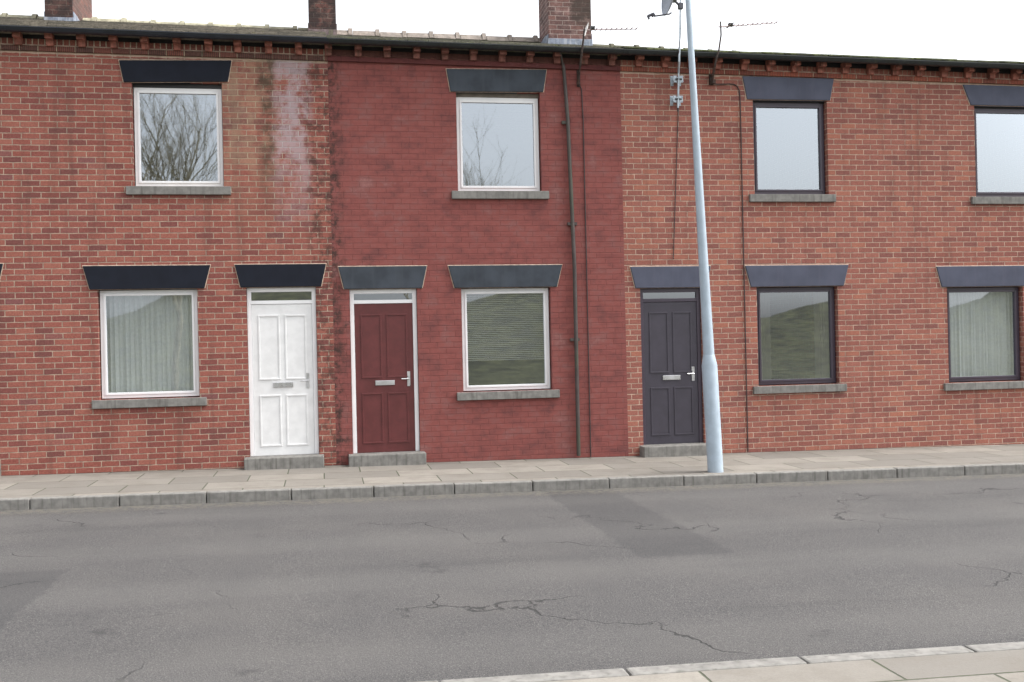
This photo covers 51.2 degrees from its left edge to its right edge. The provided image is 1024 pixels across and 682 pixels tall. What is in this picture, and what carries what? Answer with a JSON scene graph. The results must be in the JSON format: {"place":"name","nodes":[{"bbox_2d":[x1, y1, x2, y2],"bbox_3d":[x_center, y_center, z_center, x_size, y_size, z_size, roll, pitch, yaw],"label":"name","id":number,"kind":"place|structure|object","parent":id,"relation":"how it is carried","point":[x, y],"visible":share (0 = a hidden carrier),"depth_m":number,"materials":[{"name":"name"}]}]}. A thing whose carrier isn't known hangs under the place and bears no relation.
{"place":"outdoors","nodes":[
{"label":"outdoors","id":0,"kind":"place"},
{"bbox_2d":[0,13,52,475],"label":"terraced house","id":1,"kind":"structure","parent":0,"point":[6,432],"depth_m":13.53,"materials":[{"name":"red brick"}]},
{"bbox_2d":[0,0,336,474],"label":"terraced house","id":2,"kind":"structure","parent":0,"point":[170,241],"depth_m":13.95,"materials":[{"name":"red brick"}]},
{"bbox_2d":[92,289,206,408],"bbox_3d":[-4.711,0.096,13.920,1.420,1.518,0.287,-1,0,-10],"label":"window","id":3,"kind":"structure","parent":2,"relation":"in","point":[150,345],"depth_m":14.00,"materials":[{"name":"white plastic"}]},
{"bbox_2d":[126,84,230,194],"bbox_3d":[-4.349,-2.632,13.946,1.312,1.466,0.192,-1,0,-10],"label":"window","id":4,"kind":"structure","parent":2,"relation":"in","point":[142,187],"depth_m":13.94,"materials":[{"name":"white plastic"}]},
{"bbox_2d":[247,287,318,455],"bbox_3d":[-3.035,0.402,14.181,0.892,2.219,0.123,-1,0,-10],"label":"door","id":5,"kind":"structure","parent":2,"relation":"in","point":[283,400],"depth_m":14.18,"materials":[{"name":"white plastic"}]},
{"bbox_2d":[0,473,1023,681],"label":"road","id":6,"kind":"structure","parent":0,"point":[438,588],"depth_m":7.70,"materials":[{"name":"grey asphalt"}]},
{"bbox_2d":[0,444,1023,499],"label":"pavement","id":7,"kind":"structure","parent":0,"point":[52,485],"depth_m":13.43,"materials":[{"name":"concrete"}]},
{"bbox_2d":[324,0,628,466],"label":"terraced house","id":8,"kind":"structure","parent":7,"relation":"on","point":[460,329],"depth_m":14.61,"materials":[{"name":"red brick"}]},
{"bbox_2d":[349,289,419,452],"bbox_3d":[-1.715,0.399,14.412,0.892,2.193,0.123,-1,0,-10],"label":"door","id":9,"kind":"structure","parent":8,"relation":"in","point":[384,354],"depth_m":14.41,"materials":[{"name":"red plastic"}]},
{"bbox_2d":[451,93,548,198],"bbox_3d":[-0.181,-2.673,14.673,1.344,1.466,0.192,-1,0,-10],"label":"window","id":10,"kind":"structure","parent":8,"relation":"in","point":[464,192],"depth_m":14.67,"materials":[{"name":"white plastic"}]},
{"bbox_2d":[457,288,559,400],"bbox_3d":[-0.080,0.034,14.721,1.420,1.518,0.272,-1,0,-10],"label":"window","id":11,"kind":"structure","parent":8,"relation":"in","point":[497,292],"depth_m":14.80,"materials":[{"name":"white plastic"}]},
{"bbox_2d":[577,23,637,456],"bbox_3d":[1.359,-1.360,14.657,0.807,5.919,0.459,-1,0,-10],"label":"television aerial","id":12,"kind":"object","parent":8,"relation":"attached to","point":[586,29],"visible":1,"depth_m":14.81,"materials":[{"name":"metal"}]},
{"bbox_2d":[685,0,723,472],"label":"street pole","id":13,"kind":"object","parent":7,"relation":"on","point":[712,415],"visible":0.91,"depth_m":12.98,"materials":[{"name":"grey metal"}]},
{"bbox_2d":[593,43,897,457],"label":"terraced house","id":14,"kind":"structure","parent":7,"relation":"on","point":[817,255],"depth_m":15.27,"materials":[{"name":"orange brick"}]},
{"bbox_2d":[640,288,702,444],"bbox_3d":[2.249,0.352,15.103,0.892,2.193,0.123,-1,0,-10],"label":"door","id":15,"kind":"structure","parent":14,"relation":"in","point":[670,327],"depth_m":15.11,"materials":[{"name":"plastic"}]},
{"bbox_2d":[670,0,682,258],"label":"dish mast","id":16,"kind":"object","parent":14,"relation":"attached to","point":[678,99],"visible":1,"depth_m":14.94,"materials":[{"name":"metal"}]},
{"bbox_2d":[647,0,682,19],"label":"satellite dish","id":17,"kind":"object","parent":16,"relation":"attached to","point":[666,6],"visible":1,"depth_m":14.72,"materials":[{"name":"grey paint"}]},
{"bbox_2d":[709,21,777,451],"bbox_3d":[3.301,-1.444,14.996,0.927,6.041,0.459,-1,0,-10],"label":"television aerial","id":18,"kind":"object","parent":14,"relation":"attached to","point":[712,80],"visible":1,"depth_m":15.21,"materials":[{"name":"metal"}]},
{"bbox_2d":[749,101,835,201],"bbox_3d":[4.000,-2.727,15.403,1.312,1.466,0.192,-1,0,-10],"label":"window","id":19,"kind":"structure","parent":14,"relation":"in","point":[761,195],"depth_m":15.40,"materials":[{"name":"plastic"}]},
{"bbox_2d":[753,287,846,393],"bbox_3d":[4.100,-0.018,15.463,1.420,1.518,0.296,-1,0,-10],"label":"window","id":20,"kind":"structure","parent":14,"relation":"in","point":[823,297],"depth_m":15.52,"materials":[{"name":"plastic"}]},
{"bbox_2d":[0,0,1023,61],"label":"sky","id":21,"kind":"structure","parent":0,"point":[990,30],"materials":[{"name":"white"}]},
{"bbox_2d":[548,649,1023,681],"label":"pavement","id":22,"kind":"structure","parent":0,"point":[1000,666],"depth_m":5.14,"materials":[{"name":"concrete"}]},
{"bbox_2d":[886,57,1023,447],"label":"terraced house","id":23,"kind":"structure","parent":0,"point":[956,160],"depth_m":15.80,"materials":[{"name":"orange brick"}]},
{"bbox_2d":[943,287,1023,390],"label":"window","id":24,"kind":"structure","parent":23,"relation":"in","point":[983,322],"depth_m":16.07,"materials":[{"name":"plastic"}]},
{"bbox_2d":[971,107,1023,203],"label":"window","id":25,"kind":"structure","parent":23,"relation":"in","point":[981,197],"depth_m":15.95,"materials":[{"name":"plastic"}]},
{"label":"ground","id":26,"kind":"structure","parent":0,"visible":0},
{"bbox_2d":[0,463,1023,510],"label":"kerb","id":27,"kind":"structure","parent":26,"relation":"on","point":[117,500],"depth_m":12.25,"materials":[{"name":"concrete"}]},
{"bbox_2d":[420,641,1023,681],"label":"kerb","id":28,"kind":"structure","parent":26,"relation":"on","point":[650,670],"depth_m":5.28,"materials":[{"name":"concrete"}]}
]}

